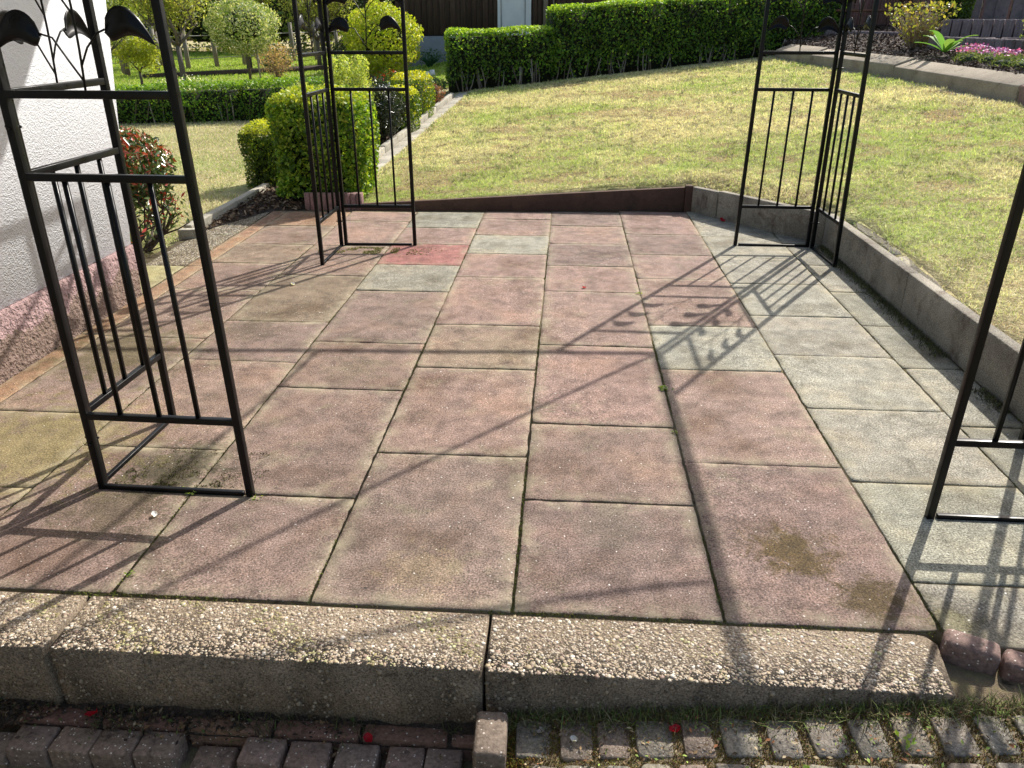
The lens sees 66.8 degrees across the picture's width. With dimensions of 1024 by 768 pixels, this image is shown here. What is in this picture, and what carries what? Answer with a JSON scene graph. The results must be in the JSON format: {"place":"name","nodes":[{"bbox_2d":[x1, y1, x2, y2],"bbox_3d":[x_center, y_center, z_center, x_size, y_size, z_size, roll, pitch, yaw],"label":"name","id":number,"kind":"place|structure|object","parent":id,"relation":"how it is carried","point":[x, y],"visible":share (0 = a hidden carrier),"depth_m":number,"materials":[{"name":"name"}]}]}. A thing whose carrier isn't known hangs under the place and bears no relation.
{"place":"outdoors","nodes":[
{"label":"outdoors","id":0,"kind":"place"},
{"bbox_2d":[118,119,268,254],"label":"side lawn","id":1,"kind":"structure","parent":0,"point":[205,158],"depth_m":7.83,"materials":[{"name":"green plant"}]},
{"bbox_2d":[363,732,372,741],"bbox_3d":[-0.326,0.802,1.762,0.026,0.010,0.020,27,52,38],"label":"petal","id":2,"kind":"object","parent":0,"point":[368,736],"visible":1,"depth_m":1.76,"materials":[{"name":"red plant"}]},
{"bbox_2d":[0,210,1023,657],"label":"patio","id":3,"kind":"structure","parent":0,"point":[812,538],"depth_m":2.66,"materials":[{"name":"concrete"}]},
{"bbox_2d":[0,0,1023,522],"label":"gazebo","id":4,"kind":"object","parent":3,"relation":"on","point":[18,26],"visible":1,"depth_m":2.25,"materials":[{"name":"black paint"}]},
{"bbox_2d":[4,213,1023,636],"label":"moss","id":5,"kind":"object","parent":3,"relation":"on","point":[900,317],"visible":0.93,"depth_m":2.92,"materials":[{"name":"green plant"}]},
{"bbox_2d":[659,385,673,390],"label":"weed","id":6,"kind":"object","parent":3,"relation":"on","point":[662,386],"visible":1,"depth_m":3.04,"materials":[{"name":"green plant"}]},
{"bbox_2d":[691,186,1023,421],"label":"retaining wall","id":7,"kind":"structure","parent":3,"relation":"on","point":[945,321],"depth_m":3.85,"materials":[{"name":"concrete"}]},
{"bbox_2d":[0,663,1023,767],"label":"soil","id":8,"kind":"structure","parent":0,"point":[971,682],"depth_m":1.66,"materials":[{"name":"brown soil"}]},
{"bbox_2d":[5,725,60,767],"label":"edging brick","id":9,"kind":"object","parent":8,"relation":"on","point":[31,747],"visible":0.77,"depth_m":1.77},
{"bbox_2d":[0,591,88,705],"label":"step block","id":10,"kind":"structure","parent":8,"relation":"on","point":[33,626],"depth_m":1.84,"materials":[{"name":"concrete"}]},
{"bbox_2d":[48,726,102,767],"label":"edging brick","id":11,"kind":"object","parent":8,"relation":"on","point":[66,749],"visible":0.82,"depth_m":1.76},
{"bbox_2d":[89,729,143,767],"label":"edging brick","id":12,"kind":"object","parent":8,"relation":"on","point":[106,752],"visible":0.76,"depth_m":1.76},
{"bbox_2d":[132,731,188,767],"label":"edging brick","id":13,"kind":"object","parent":8,"relation":"on","point":[152,751],"visible":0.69,"depth_m":1.75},
{"bbox_2d":[0,698,475,750],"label":"dirt wedge","id":14,"kind":"object","parent":8,"relation":"on","point":[469,727],"visible":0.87,"depth_m":1.82,"materials":[{"name":"soil"}]},
{"bbox_2d":[19,706,473,761],"bbox_3d":[-0.550,0.823,1.815,1.220,0.070,0.044,2,25,4],"label":"brick course","id":15,"kind":"object","parent":8,"relation":"on","point":[390,735],"visible":0.46,"depth_m":1.79,"materials":[{"name":"brown brick"}]},
{"bbox_2d":[84,709,97,715],"bbox_3d":[-0.984,0.769,1.816,0.030,0.012,0.023,-13,3,0],"label":"petal","id":16,"kind":"object","parent":15,"relation":"on","point":[89,713],"visible":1,"depth_m":1.82,"materials":[{"name":"red plant"}]},
{"bbox_2d":[237,737,288,767],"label":"edging brick","id":17,"kind":"object","parent":8,"relation":"on","point":[257,752],"visible":0.91,"depth_m":1.74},
{"bbox_2d":[49,596,489,724],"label":"step block","id":18,"kind":"structure","parent":8,"relation":"on","point":[398,667],"depth_m":1.80,"materials":[{"name":"concrete"}]},
{"bbox_2d":[283,741,334,767],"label":"edging brick","id":19,"kind":"object","parent":8,"relation":"on","point":[302,754],"visible":1,"depth_m":1.74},
{"bbox_2d":[332,743,381,767],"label":"edging brick","id":20,"kind":"object","parent":8,"relation":"on","point":[349,755],"visible":1,"depth_m":1.74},
{"bbox_2d":[385,747,425,767],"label":"edging brick","id":21,"kind":"object","parent":8,"relation":"on","point":[405,757],"visible":0.94,"depth_m":1.73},
{"bbox_2d":[424,748,463,767],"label":"edging brick","id":22,"kind":"object","parent":8,"relation":"on","point":[450,757],"visible":1,"depth_m":1.73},
{"bbox_2d":[472,711,507,767],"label":"edging brick","id":23,"kind":"object","parent":8,"relation":"on","point":[490,743],"visible":0.99,"depth_m":1.65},
{"bbox_2d":[0,697,1016,767],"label":"leaf litter","id":24,"kind":"object","parent":8,"relation":"on","point":[3,704],"visible":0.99,"depth_m":1.80,"materials":[{"name":"brown plant"}]},
{"bbox_2d":[77,681,1023,767],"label":"moss","id":25,"kind":"object","parent":8,"relation":"on","point":[793,709],"visible":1,"depth_m":1.66,"materials":[{"name":"green plant"}]},
{"bbox_2d":[484,615,955,725],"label":"step block","id":26,"kind":"structure","parent":8,"relation":"on","point":[541,663],"depth_m":1.74,"materials":[{"name":"concrete"}]},
{"bbox_2d":[939,629,1000,674],"bbox_3d":[1.045,0.629,1.782,0.115,0.100,0.062,13,27,25],"label":"edging brick","id":27,"kind":"object","parent":8,"relation":"on","point":[963,650],"visible":0.64,"depth_m":1.75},
{"bbox_2d":[999,649,1023,683],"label":"edging brick","id":28,"kind":"object","parent":8,"relation":"on","point":[1011,666],"visible":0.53,"depth_m":1.72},
{"bbox_2d":[111,33,1023,344],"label":"ground","id":29,"kind":"structure","parent":0,"point":[927,265],"depth_m":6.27,"materials":[{"name":"green plant"}]},
{"bbox_2d":[0,732,15,764],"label":"edging brick","id":30,"kind":"object","parent":29,"relation":"on","point":[6,738],"visible":0.3,"depth_m":1.80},
{"bbox_2d":[0,0,141,384],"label":"house","id":31,"kind":"structure","parent":29,"relation":"on","point":[54,130],"depth_m":3.37,"materials":[{"name":"white paint"}]},
{"bbox_2d":[106,0,146,59],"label":"fruit tree","id":32,"kind":"object","parent":29,"relation":"on","point":[116,42],"visible":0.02,"depth_m":13.79,"materials":[{"name":"green plant"}]},
{"bbox_2d":[106,0,148,76],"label":"fruit tree","id":33,"kind":"object","parent":29,"relation":"on","point":[127,71],"visible":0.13,"depth_m":16.33,"materials":[{"name":"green plant"}]},
{"bbox_2d":[110,36,162,84],"bbox_3d":[-6.901,-5.946,14.305,1.501,1.154,1.043,14,28,27],"label":"young tree","id":34,"kind":"object","parent":29,"relation":"on","point":[146,54],"visible":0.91,"depth_m":14.07,"materials":[{"name":"green plant"}]},
{"bbox_2d":[130,0,166,64],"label":"fruit tree","id":35,"kind":"object","parent":29,"relation":"on","point":[155,34],"visible":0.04,"depth_m":19.27,"materials":[{"name":"green plant"}]},
{"bbox_2d":[119,126,189,253],"bbox_3d":[-2.348,-1.117,4.712,0.711,0.894,1.018,-14,28,-27],"label":"red tipped shrub","id":36,"kind":"object","parent":29,"relation":"on","point":[137,150],"visible":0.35,"depth_m":4.69,"materials":[{"name":"green plant"}]},
{"bbox_2d":[118,0,221,88],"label":"fruit tree","id":37,"kind":"object","parent":29,"relation":"on","point":[170,6],"visible":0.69,"depth_m":13.67,"materials":[{"name":"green plant"}]},
{"bbox_2d":[156,74,235,91],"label":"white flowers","id":38,"kind":"object","parent":29,"relation":"on","point":[189,85],"visible":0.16,"depth_m":12.12,"materials":[{"name":"green plant"}]},
{"bbox_2d":[189,745,239,767],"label":"edging brick","id":39,"kind":"object","parent":29,"relation":"on","point":[214,757],"visible":0.94,"depth_m":1.77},
{"bbox_2d":[115,76,324,123],"bbox_3d":[-4.149,-3.796,10.446,3.783,0.629,0.735,-4,25,-9],"label":"hedge","id":40,"kind":"object","parent":29,"relation":"on","point":[231,103],"visible":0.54,"depth_m":10.28,"materials":[{"name":"green plant"}]},
{"bbox_2d":[177,183,269,240],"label":"edging beam","id":41,"kind":"structure","parent":29,"relation":"on","point":[187,231],"depth_m":5.65,"materials":[{"name":"concrete"}]},
{"bbox_2d":[112,20,355,73],"bbox_3d":[-7.145,-8.204,18.998,0.550,1.343,9.978,16,29,31],"label":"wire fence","id":42,"kind":"object","parent":29,"relation":"on","point":[185,47],"visible":0.2,"depth_m":19.19,"materials":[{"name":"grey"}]},
{"bbox_2d":[203,0,280,78],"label":"standard willow","id":43,"kind":"object","parent":29,"relation":"on","point":[241,25],"visible":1,"depth_m":14.63,"materials":[{"name":"green plant"}]},
{"bbox_2d":[207,0,277,68],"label":"fruit tree","id":44,"kind":"object","parent":29,"relation":"on","point":[265,2],"visible":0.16,"depth_m":17.99,"materials":[{"name":"green plant"}]},
{"bbox_2d":[142,64,350,78],"bbox_3d":[-5.373,-7.091,17.612,5.580,0.258,0.060,-15,29,-29],"label":"terrace board","id":45,"kind":"object","parent":29,"relation":"on","point":[245,71],"visible":0.21,"depth_m":17.13,"materials":[{"name":"brown wood"}]},
{"bbox_2d":[206,186,306,228],"bbox_3d":[-1.639,-1.379,6.004,0.890,0.050,1.600,2,25,4],"label":"flower bed","id":46,"kind":"object","parent":29,"relation":"on","point":[270,210],"visible":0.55,"depth_m":5.97,"materials":[{"name":"soil"}]},
{"bbox_2d":[264,83,379,198],"bbox_3d":[-1.470,-1.915,6.223,0.816,0.907,0.780,2,25,4],"label":"box shrub","id":47,"kind":"object","parent":46,"relation":"on","point":[286,110],"visible":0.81,"depth_m":5.97,"materials":[{"name":"green plant"}]},
{"bbox_2d":[255,45,260,79],"bbox_3d":[-4.915,-6.205,15.060,0.056,0.801,0.031,2,25,4],"label":"tree stake","id":48,"kind":"object","parent":29,"relation":"on","point":[258,63],"visible":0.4,"depth_m":15.05,"materials":[{"name":"brown wood"}]},
{"bbox_2d":[253,41,297,77],"bbox_3d":[-4.832,-6.619,15.953,0.870,0.804,0.865,-21,32,-37],"label":"flowering currant","id":49,"kind":"object","parent":29,"relation":"on","point":[276,57],"visible":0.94,"depth_m":15.90,"materials":[{"name":"beige plant"}]},
{"bbox_2d":[261,55,290,67],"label":"leafy perennial","id":50,"kind":"object","parent":29,"relation":"on","point":[274,62],"visible":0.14,"depth_m":18.20,"materials":[{"name":"green plant"}]},
{"bbox_2d":[111,50,447,90],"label":"lawn","id":51,"kind":"structure","parent":29,"relation":"on","point":[120,76],"depth_m":17.88,"materials":[{"name":"green plant"}]},
{"bbox_2d":[281,79,308,90],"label":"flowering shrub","id":52,"kind":"object","parent":29,"relation":"on","point":[297,82],"visible":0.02,"depth_m":8.44,"materials":[{"name":"green plant"}]},
{"bbox_2d":[278,0,355,64],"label":"fruit tree","id":53,"kind":"object","parent":29,"relation":"on","point":[313,9],"visible":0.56,"depth_m":18.81,"materials":[{"name":"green plant"}]},
{"bbox_2d":[271,74,374,85],"bbox_3d":[-3.654,-5.899,15.163,2.140,0.227,0.060,-16,29,-30],"label":"terrace board","id":54,"kind":"object","parent":29,"relation":"on","point":[372,76],"depth_m":15.58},
{"bbox_2d":[304,192,363,209],"bbox_3d":[-1.368,-1.375,6.018,0.459,0.215,0.112,2,25,4],"label":"palisade edging","id":55,"kind":"object","parent":29,"relation":"on","point":[350,197],"visible":0.42,"depth_m":5.95,"materials":[{"name":"brown wood"}]},
{"bbox_2d":[331,0,388,57],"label":"tree","id":56,"kind":"object","parent":29,"relation":"on","point":[342,47],"visible":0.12,"depth_m":20.06,"materials":[{"name":"green plant"}]},
{"bbox_2d":[337,0,423,80],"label":"golden shrub","id":57,"kind":"object","parent":29,"relation":"on","point":[387,39],"visible":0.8,"depth_m":14.58,"materials":[{"name":"yellow plant"}]},
{"bbox_2d":[377,147,384,158],"bbox_3d":[-1.413,-2.060,7.462,0.055,0.236,1.341,3,25,6],"label":"edging board","id":58,"kind":"object","parent":29,"relation":"on","point":[381,151],"visible":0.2,"depth_m":7.93,"materials":[{"name":"concrete"}]},
{"bbox_2d":[375,67,398,81],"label":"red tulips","id":59,"kind":"object","parent":29,"relation":"on","point":[387,75],"visible":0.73,"depth_m":14.29,"materials":[{"name":"green plant"}]},
{"bbox_2d":[380,124,413,152],"bbox_3d":[-1.262,-2.685,8.652,0.055,0.242,1.341,3,25,6],"label":"edging board","id":60,"kind":"object","parent":29,"relation":"on","point":[399,136],"visible":0.35,"depth_m":8.48,"materials":[{"name":"concrete"}]},
{"bbox_2d":[380,70,434,87],"bbox_3d":[-2.149,-5.456,14.095,0.060,0.322,2.946,11,27,22],"label":"scalloped edging","id":61,"kind":"object","parent":29,"relation":"on","point":[431,72],"visible":0.09,"depth_m":15.13,"materials":[{"name":"white paint"}]},
{"bbox_2d":[385,75,448,90],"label":"ground ivy","id":62,"kind":"object","parent":29,"relation":"on","point":[441,83],"visible":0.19,"depth_m":12.18,"materials":[{"name":"green plant"}]},
{"bbox_2d":[376,92,467,171],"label":"edging path","id":63,"kind":"structure","parent":29,"relation":"on","point":[386,156],"depth_m":9.03,"materials":[{"name":"concrete"}]},
{"bbox_2d":[411,107,436,128],"bbox_3d":[-1.111,-3.315,9.839,0.055,0.247,1.341,3,25,6],"label":"edging board","id":64,"kind":"object","parent":29,"relation":"on","point":[425,117],"visible":0.26,"depth_m":9.80,"materials":[{"name":"concrete"}]},
{"bbox_2d":[416,48,446,66],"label":"iris clump","id":65,"kind":"object","parent":29,"relation":"on","point":[430,61],"visible":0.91,"depth_m":16.90,"materials":[{"name":"green plant"}]},
{"bbox_2d":[433,93,453,110],"bbox_3d":[-0.963,-3.938,11.003,0.055,0.249,1.291,3,25,6],"label":"edging board","id":66,"kind":"object","parent":29,"relation":"on","point":[444,101],"visible":0.34,"depth_m":10.91,"materials":[{"name":"concrete"}]},
{"bbox_2d":[387,0,655,66],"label":"garden shed","id":67,"kind":"structure","parent":29,"relation":"on","point":[435,19],"depth_m":17.23,"materials":[{"name":"brown wood"}]},
{"bbox_2d":[497,0,530,35],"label":"door","id":68,"kind":"structure","parent":67,"relation":"in","point":[510,12],"depth_m":17.12,"materials":[{"name":"white paint"}]},
{"bbox_2d":[361,185,693,211],"bbox_3d":[0.101,-1.391,5.913,2.516,0.252,0.059,1,25,2],"label":"board edging","id":69,"kind":"object","parent":29,"relation":"on","point":[672,199],"visible":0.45,"depth_m":5.89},
{"bbox_2d":[110,0,1013,53],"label":"woodland","id":70,"kind":"object","parent":29,"relation":"on","point":[284,35],"visible":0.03,"depth_m":24.64,"materials":[{"name":"green plant"}]},
{"bbox_2d":[443,0,847,92],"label":"hedge","id":71,"kind":"object","parent":29,"relation":"on","point":[594,39],"visible":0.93,"depth_m":12.11,"materials":[{"name":"green plant"}]},
{"bbox_2d":[775,44,827,64],"bbox_3d":[4.273,-4.853,11.550,0.250,0.338,1.160,-3,25,-7],"label":"kerb stone","id":72,"kind":"object","parent":29,"relation":"on","point":[800,58],"visible":0.39,"depth_m":11.42,"materials":[{"name":"stone"}]},
{"bbox_2d":[816,30,902,35],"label":"palisade wall","id":73,"kind":"structure","parent":29,"relation":"on","point":[828,32],"depth_m":11.90,"materials":[{"name":"grey concrete"}]},
{"bbox_2d":[810,49,913,77],"bbox_3d":[4.502,-4.148,10.148,0.250,0.359,1.987,-4,25,-8],"label":"kerb stone","id":74,"kind":"object","parent":29,"relation":"on","point":[882,65],"visible":0.46,"depth_m":9.80,"materials":[{"name":"stone"}]},
{"bbox_2d":[834,0,932,27],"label":"fence","id":75,"kind":"object","parent":29,"relation":"on","point":[903,2],"visible":0.24,"depth_m":12.27,"materials":[{"name":"brown wood"}]},
{"bbox_2d":[776,59,1011,103],"bbox_3d":[4.437,-3.461,9.016,0.267,0.316,6.692,-2,25,-4],"label":"mowing strip","id":76,"kind":"object","parent":29,"relation":"on","point":[990,99],"visible":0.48,"depth_m":8.21,"materials":[{"name":"concrete"}]},
{"bbox_2d":[782,24,1023,73],"bbox_3d":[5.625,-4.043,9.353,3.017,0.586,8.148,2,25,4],"label":"bark mulch","id":77,"kind":"object","parent":29,"relation":"on","point":[876,37],"visible":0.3,"depth_m":10.35,"materials":[{"name":"brown wood"}]},
{"bbox_2d":[884,0,961,49],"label":"budding shrub","id":78,"kind":"object","parent":77,"relation":"on","point":[915,31],"visible":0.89,"depth_m":9.81,"materials":[{"name":"yellow plant"}]},
{"bbox_2d":[914,30,978,52],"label":"tulip plant","id":79,"kind":"object","parent":77,"relation":"on","point":[947,45],"visible":0.98,"depth_m":9.09,"materials":[{"name":"green plant"}]},
{"bbox_2d":[950,42,1023,69],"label":"creeping phlox","id":80,"kind":"object","parent":77,"relation":"on","point":[1003,60],"visible":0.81,"depth_m":8.43,"materials":[{"name":"pink plant"}]},
{"bbox_2d":[850,0,1013,24],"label":"palisade wall","id":81,"kind":"structure","parent":29,"relation":"on","point":[882,19],"depth_m":13.37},
{"bbox_2d":[892,60,1023,101],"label":"kerb stone","id":82,"kind":"object","parent":29,"relation":"on","point":[995,84],"visible":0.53,"depth_m":8.04,"materials":[{"name":"stone"}]},
{"bbox_2d":[927,36,1023,53],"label":"palisade wall","id":83,"kind":"structure","parent":29,"relation":"on","point":[1015,44],"depth_m":9.29,"materials":[{"name":"grey concrete"}]},
{"bbox_2d":[941,19,1023,38],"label":"palisade wall","id":84,"kind":"structure","parent":29,"relation":"on","point":[1003,28],"depth_m":10.15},
{"bbox_2d":[959,0,1023,19],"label":"palisade wall","id":85,"kind":"structure","parent":29,"relation":"on","point":[995,9],"depth_m":10.84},
{"bbox_2d":[1017,85,1023,104],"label":"kerb stone","id":86,"kind":"object","parent":29,"relation":"on","point":[1021,97],"visible":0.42,"depth_m":7.20,"materials":[{"name":"red stone"}]},
{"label":"flower bed","id":87,"kind":"structure","parent":29,"relation":"on","visible":0},
{"bbox_2d":[237,118,279,187],"bbox_3d":[-2.067,-1.971,6.687,0.494,0.618,0.529,2,25,4],"label":"box shrub","id":88,"kind":"object","parent":87,"relation":"on","point":[263,157],"visible":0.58,"depth_m":6.53,"materials":[{"name":"green plant"}]},
{"bbox_2d":[205,95,446,226],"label":"bark mulch","id":89,"kind":"object","parent":87,"relation":"on","point":[227,216],"visible":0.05,"depth_m":6.00,"materials":[{"name":"brown wood"}]},
{"bbox_2d":[326,49,381,122],"bbox_3d":[-1.708,-3.001,8.249,0.675,1.023,0.678,2,25,4],"label":"flowering shrub","id":90,"kind":"object","parent":87,"relation":"on","point":[356,72],"visible":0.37,"depth_m":8.04,"materials":[{"name":"green plant"}]},
{"bbox_2d":[359,76,405,141],"bbox_3d":[-1.426,-2.953,8.412,0.593,0.758,0.628,2,25,4],"label":"glossy shrub","id":91,"kind":"object","parent":87,"relation":"on","point":[381,104],"visible":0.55,"depth_m":8.29,"materials":[{"name":"green plant"}]},
{"bbox_2d":[386,84,421,131],"bbox_3d":[-1.296,-3.195,9.132,0.497,0.615,0.510,2,25,4],"label":"box shrub","id":92,"kind":"object","parent":87,"relation":"on","point":[413,92],"visible":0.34,"depth_m":9.04,"materials":[{"name":"green plant"}]},
{"bbox_2d":[390,69,435,117],"bbox_3d":[-1.272,-3.687,10.010,0.582,0.685,0.610,2,25,4],"label":"box shrub","id":93,"kind":"object","parent":87,"relation":"on","point":[420,85],"visible":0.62,"depth_m":9.85,"materials":[{"name":"green plant"}]},
{"bbox_2d":[422,81,445,105],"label":"barberry shrub","id":94,"kind":"object","parent":87,"relation":"on","point":[439,97],"visible":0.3,"depth_m":10.75,"materials":[{"name":"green plant"}]},
{"bbox_2d":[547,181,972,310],"bbox_3d":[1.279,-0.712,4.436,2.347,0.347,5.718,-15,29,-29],"label":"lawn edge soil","id":95,"kind":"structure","parent":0,"point":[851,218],"depth_m":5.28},
{"bbox_2d":[515,716,1023,767],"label":"cobble pavement","id":96,"kind":"structure","parent":0,"point":[731,745],"depth_m":1.63,"materials":[{"name":"grey stone"}]},
{"bbox_2d":[570,735,576,740],"bbox_3d":[0.133,0.763,1.672,0.014,0.007,0.018,-25,28,-34],"label":"paper scrap","id":97,"kind":"object","parent":96,"relation":"on","point":[573,738],"visible":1,"depth_m":1.67,"materials":[{"name":"white paper"}]},
{"bbox_2d":[669,724,680,731],"bbox_3d":[0.351,0.742,1.673,0.026,0.010,0.020,-11,25,-24],"label":"petal","id":98,"kind":"object","parent":96,"relation":"on","point":[673,727],"visible":1,"depth_m":1.68,"materials":[{"name":"red plant"}]},
{"bbox_2d":[895,729,923,748],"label":"weed","id":99,"kind":"object","parent":96,"relation":"on","point":[906,739],"visible":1,"depth_m":1.58,"materials":[{"name":"green plant"}]},
{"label":"terrace soil","id":100,"kind":"structure","parent":0,"visible":0},
{"bbox_2d":[928,0,975,33],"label":"conifer hedge","id":101,"kind":"object","parent":100,"relation":"on","point":[966,13],"visible":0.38,"depth_m":10.59,"materials":[{"name":"green plant"}]}
]}

